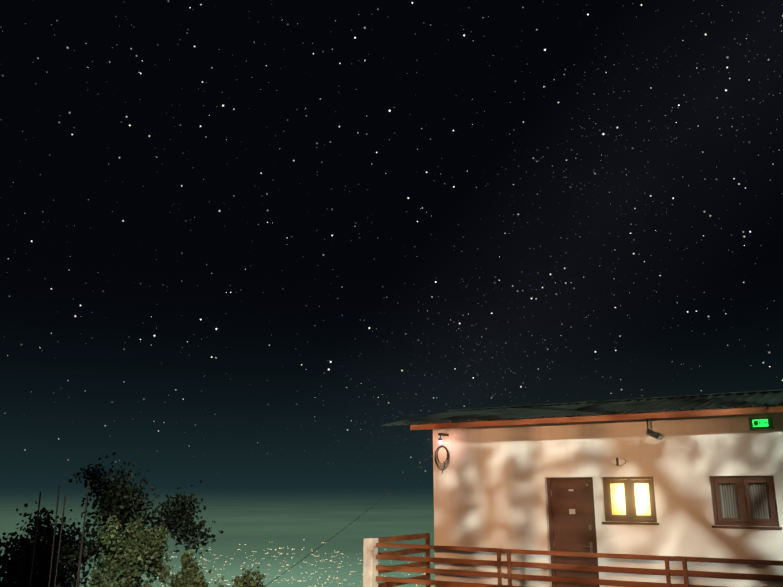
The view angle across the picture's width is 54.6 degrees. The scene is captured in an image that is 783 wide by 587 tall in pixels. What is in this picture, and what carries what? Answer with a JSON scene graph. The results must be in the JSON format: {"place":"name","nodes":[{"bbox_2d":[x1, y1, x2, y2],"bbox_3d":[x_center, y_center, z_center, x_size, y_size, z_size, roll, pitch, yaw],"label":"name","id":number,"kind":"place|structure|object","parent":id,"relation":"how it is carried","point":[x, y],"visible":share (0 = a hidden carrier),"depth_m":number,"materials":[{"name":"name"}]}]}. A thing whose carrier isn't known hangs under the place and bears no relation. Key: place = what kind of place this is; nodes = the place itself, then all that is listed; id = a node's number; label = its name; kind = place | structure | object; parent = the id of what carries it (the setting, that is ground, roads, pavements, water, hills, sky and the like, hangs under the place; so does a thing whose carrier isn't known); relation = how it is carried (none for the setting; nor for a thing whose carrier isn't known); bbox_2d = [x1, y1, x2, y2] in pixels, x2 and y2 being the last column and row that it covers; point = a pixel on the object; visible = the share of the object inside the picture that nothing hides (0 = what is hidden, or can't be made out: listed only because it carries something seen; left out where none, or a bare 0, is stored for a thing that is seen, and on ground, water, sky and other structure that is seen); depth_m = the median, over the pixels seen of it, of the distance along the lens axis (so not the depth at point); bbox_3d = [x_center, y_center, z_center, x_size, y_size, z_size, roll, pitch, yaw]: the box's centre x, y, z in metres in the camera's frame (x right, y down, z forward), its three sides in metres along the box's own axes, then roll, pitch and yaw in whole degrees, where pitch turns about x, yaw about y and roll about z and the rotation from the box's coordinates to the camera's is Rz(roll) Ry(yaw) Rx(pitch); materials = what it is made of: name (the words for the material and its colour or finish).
{"place":"outdoors","nodes":[
{"label":"outdoors","id":0,"kind":"place"},
{"bbox_2d":[0,500,434,586],"bbox_3d":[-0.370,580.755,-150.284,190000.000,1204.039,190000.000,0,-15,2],"label":"ground","id":1,"kind":"structure","parent":0,"point":[258,527],"depth_m":21484.75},
{"bbox_2d":[0,501,94,586],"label":"tree","id":2,"kind":"object","parent":1,"relation":"on","point":[39,558],"depth_m":12.76,"materials":[{"name":"green plant"}]},
{"bbox_2d":[29,481,88,586],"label":"poles","id":3,"kind":"object","parent":1,"relation":"on","point":[79,565],"visible":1,"depth_m":9.42,"materials":[{"name":"wood"}]},
{"bbox_2d":[0,452,223,586],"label":"tree","id":4,"kind":"object","parent":1,"relation":"on","point":[119,504],"depth_m":15.58,"materials":[{"name":"green plant"}]},
{"bbox_2d":[87,515,211,586],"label":"bush","id":5,"kind":"object","parent":1,"relation":"on","point":[137,543],"depth_m":9.91,"materials":[{"name":"green plant"}]},
{"bbox_2d":[214,566,265,586],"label":"bush","id":6,"kind":"object","parent":1,"relation":"on","point":[248,580],"visible":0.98,"depth_m":10.19,"materials":[{"name":"green plant"}]},
{"bbox_2d":[94,547,418,586],"bbox_3d":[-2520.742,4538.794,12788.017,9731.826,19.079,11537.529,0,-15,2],"label":"city lights","id":7,"kind":"object","parent":1,"relation":"on","point":[286,564],"visible":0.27,"depth_m":12107.34},
{"bbox_2d":[95,539,432,586],"bbox_3d":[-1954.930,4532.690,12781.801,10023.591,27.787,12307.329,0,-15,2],"label":"city lights","id":8,"kind":"object","parent":1,"relation":"on","point":[294,563],"visible":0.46,"depth_m":11907.48},
{"bbox_2d":[157,547,431,586],"bbox_3d":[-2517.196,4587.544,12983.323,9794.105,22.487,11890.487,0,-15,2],"label":"city lights","id":9,"kind":"object","parent":1,"relation":"on","point":[303,561],"visible":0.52,"depth_m":12546.73},
{"bbox_2d":[363,538,377,586],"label":"fence post","id":10,"kind":"object","parent":1,"relation":"on","point":[370,560],"visible":1,"depth_m":11.70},
{"bbox_2d":[433,413,782,586],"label":"house walls","id":11,"kind":"structure","parent":1,"relation":"on","point":[490,487],"depth_m":11.95,"materials":[{"name":"paint"}]},
{"bbox_2d":[264,448,438,586],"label":"service cable","id":12,"kind":"object","parent":11,"relation":"attached to","point":[348,525],"visible":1,"depth_m":9.58,"materials":[{"name":"black plastic"}]},
{"bbox_2d":[435,445,449,471],"bbox_3d":[0.918,2.981,13.620,0.307,0.497,0.053,-9,-17,31],"label":"cable coil","id":13,"kind":"object","parent":11,"relation":"attached to","point":[447,458],"visible":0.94,"depth_m":13.60,"materials":[{"name":"black plastic"}]},
{"bbox_2d":[438,433,448,440],"bbox_3d":[0.927,2.570,13.564,0.090,0.135,0.304,-9,-17,31],"label":"wall lamp","id":14,"kind":"object","parent":11,"relation":"attached to","point":[441,434],"visible":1,"depth_m":13.47,"materials":[{"name":"black plastic"}]},
{"bbox_2d":[547,477,599,586],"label":"door","id":15,"kind":"structure","parent":11,"relation":"attached to","point":[568,532],"depth_m":12.27,"materials":[{"name":"brown wood"}]},
{"bbox_2d":[569,489,574,513],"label":"door signs","id":16,"kind":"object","parent":15,"relation":"attached to","point":[571,511],"depth_m":12.31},
{"bbox_2d":[383,390,782,425],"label":"roof sheet","id":17,"kind":"object","parent":11,"relation":"on","point":[757,399],"visible":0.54,"depth_m":12.84,"materials":[{"name":"black metal"}]},
{"bbox_2d":[447,389,782,410],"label":"roof ridge cap","id":18,"kind":"object","parent":17,"relation":"on","point":[706,395],"visible":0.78,"depth_m":14.03,"materials":[{"name":"black metal"}]},
{"bbox_2d":[646,419,660,438],"bbox_3d":[3.931,2.016,11.432,0.247,0.351,0.127,-6,-16,23],"label":"cctv camera","id":19,"kind":"object","parent":17,"relation":"hanging from","point":[653,434],"visible":0.69,"depth_m":11.38,"materials":[{"name":"black plastic"}]},
{"bbox_2d":[410,405,782,429],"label":"roof timber","id":20,"kind":"object","parent":11,"relation":"on","point":[668,414],"visible":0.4,"depth_m":11.65,"materials":[{"name":"brown wood"}]},
{"bbox_2d":[611,458,625,465],"bbox_3d":[3.566,2.648,11.941,0.230,0.124,0.083,-9,-17,31],"label":"wall light","id":21,"kind":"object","parent":11,"relation":"attached to","point":[618,461],"depth_m":11.91,"materials":[{"name":"beige plastic"}]},
{"bbox_2d":[602,477,656,522],"bbox_3d":[3.735,3.217,11.865,0.810,0.680,0.080,-9,-17,31],"label":"window frame","id":22,"kind":"object","parent":11,"relation":"attached to","point":[631,515],"visible":0.96,"depth_m":11.85,"materials":[{"name":"brown wood"}]},
{"bbox_2d":[612,484,649,512],"bbox_3d":[3.733,3.217,11.862,0.606,0.480,0.001,-9,-17,31],"label":"window glass","id":23,"kind":"object","parent":22,"relation":"in","point":[638,495],"visible":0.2,"depth_m":11.80,"materials":[{"name":"clear glass"}]},
{"bbox_2d":[602,522,658,524],"bbox_3d":[3.685,3.545,11.700,0.870,0.033,0.095,-9,-17,31],"label":"window sill","id":24,"kind":"structure","parent":11,"relation":"attached to","point":[634,523],"depth_m":11.64,"materials":[{"name":"brown wood"}]},
{"bbox_2d":[710,476,779,526],"bbox_3d":[5.122,3.006,11.007,0.860,0.700,0.080,-9,-17,31],"label":"window frame","id":25,"kind":"object","parent":11,"relation":"attached to","point":[744,501],"visible":0.98,"depth_m":10.98,"materials":[{"name":"brown wood"}]},
{"bbox_2d":[720,485,770,518],"bbox_3d":[5.121,3.005,11.004,0.656,0.500,0.001,-9,-17,31],"label":"window glass","id":26,"kind":"object","parent":25,"relation":"in","point":[751,498],"visible":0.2,"depth_m":10.97,"materials":[{"name":"clear glass"}]},
{"bbox_2d":[712,525,781,529],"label":"window sill","id":27,"kind":"structure","parent":11,"relation":"attached to","point":[752,527],"depth_m":10.79,"materials":[{"name":"brown wood"}]},
{"bbox_2d":[748,417,773,429],"bbox_3d":[5.334,1.880,10.949,0.300,0.170,0.128,-9,-17,31],"label":"sign housing","id":28,"kind":"object","parent":11,"relation":"attached to","point":[770,424],"visible":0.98,"depth_m":10.89,"materials":[{"name":"black plastic"}]},
{"bbox_2d":[752,419,767,426],"bbox_3d":[5.298,1.861,10.895,0.172,0.100,0.102,0,-15,2],"label":"exit sign","id":29,"kind":"object","parent":28,"relation":"attached to","point":[763,424],"visible":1,"depth_m":10.88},
{"bbox_2d":[754,420,766,425],"bbox_3d":[5.297,1.860,10.895,0.170,0.073,0.004,-9,-17,30],"label":"sign symbol","id":30,"kind":"object","parent":29,"relation":"attached to","point":[755,423],"visible":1,"depth_m":10.91,"materials":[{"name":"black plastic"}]},
{"bbox_2d":[0,0,782,500],"label":"sky","id":31,"kind":"structure","parent":0,"point":[242,242],"materials":[{"name":"black"}]},
{"bbox_2d":[551,484,592,552],"bbox_3d":[2.893,3.980,12.178,0.656,1.800,0.077,-9,-17,31],"label":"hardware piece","id":32,"kind":"object","parent":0,"point":[591,547],"visible":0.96,"depth_m":12.03,"materials":[{"name":"silver metal"}]},
{"bbox_2d":[376,533,782,586],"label":"deck railing","id":33,"kind":"object","parent":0,"point":[667,572],"visible":0.9,"depth_m":10.46,"materials":[{"name":"brown wood"}]},
{"bbox_2d":[610,483,650,514],"bbox_3d":[3.770,3.241,11.915,0.810,0.760,0.024,-9,-17,31],"label":"curtain window","id":34,"kind":"structure","parent":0,"point":[619,499],"depth_m":11.92,"materials":[{"name":"white fabric"}]},
{"bbox_2d":[719,483,770,518],"bbox_3d":[5.157,3.029,11.057,0.860,0.780,0.024,-9,-17,31],"label":"curtain window","id":35,"kind":"structure","parent":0,"point":[761,510],"depth_m":11.05,"materials":[{"name":"grey fabric"}]}
]}

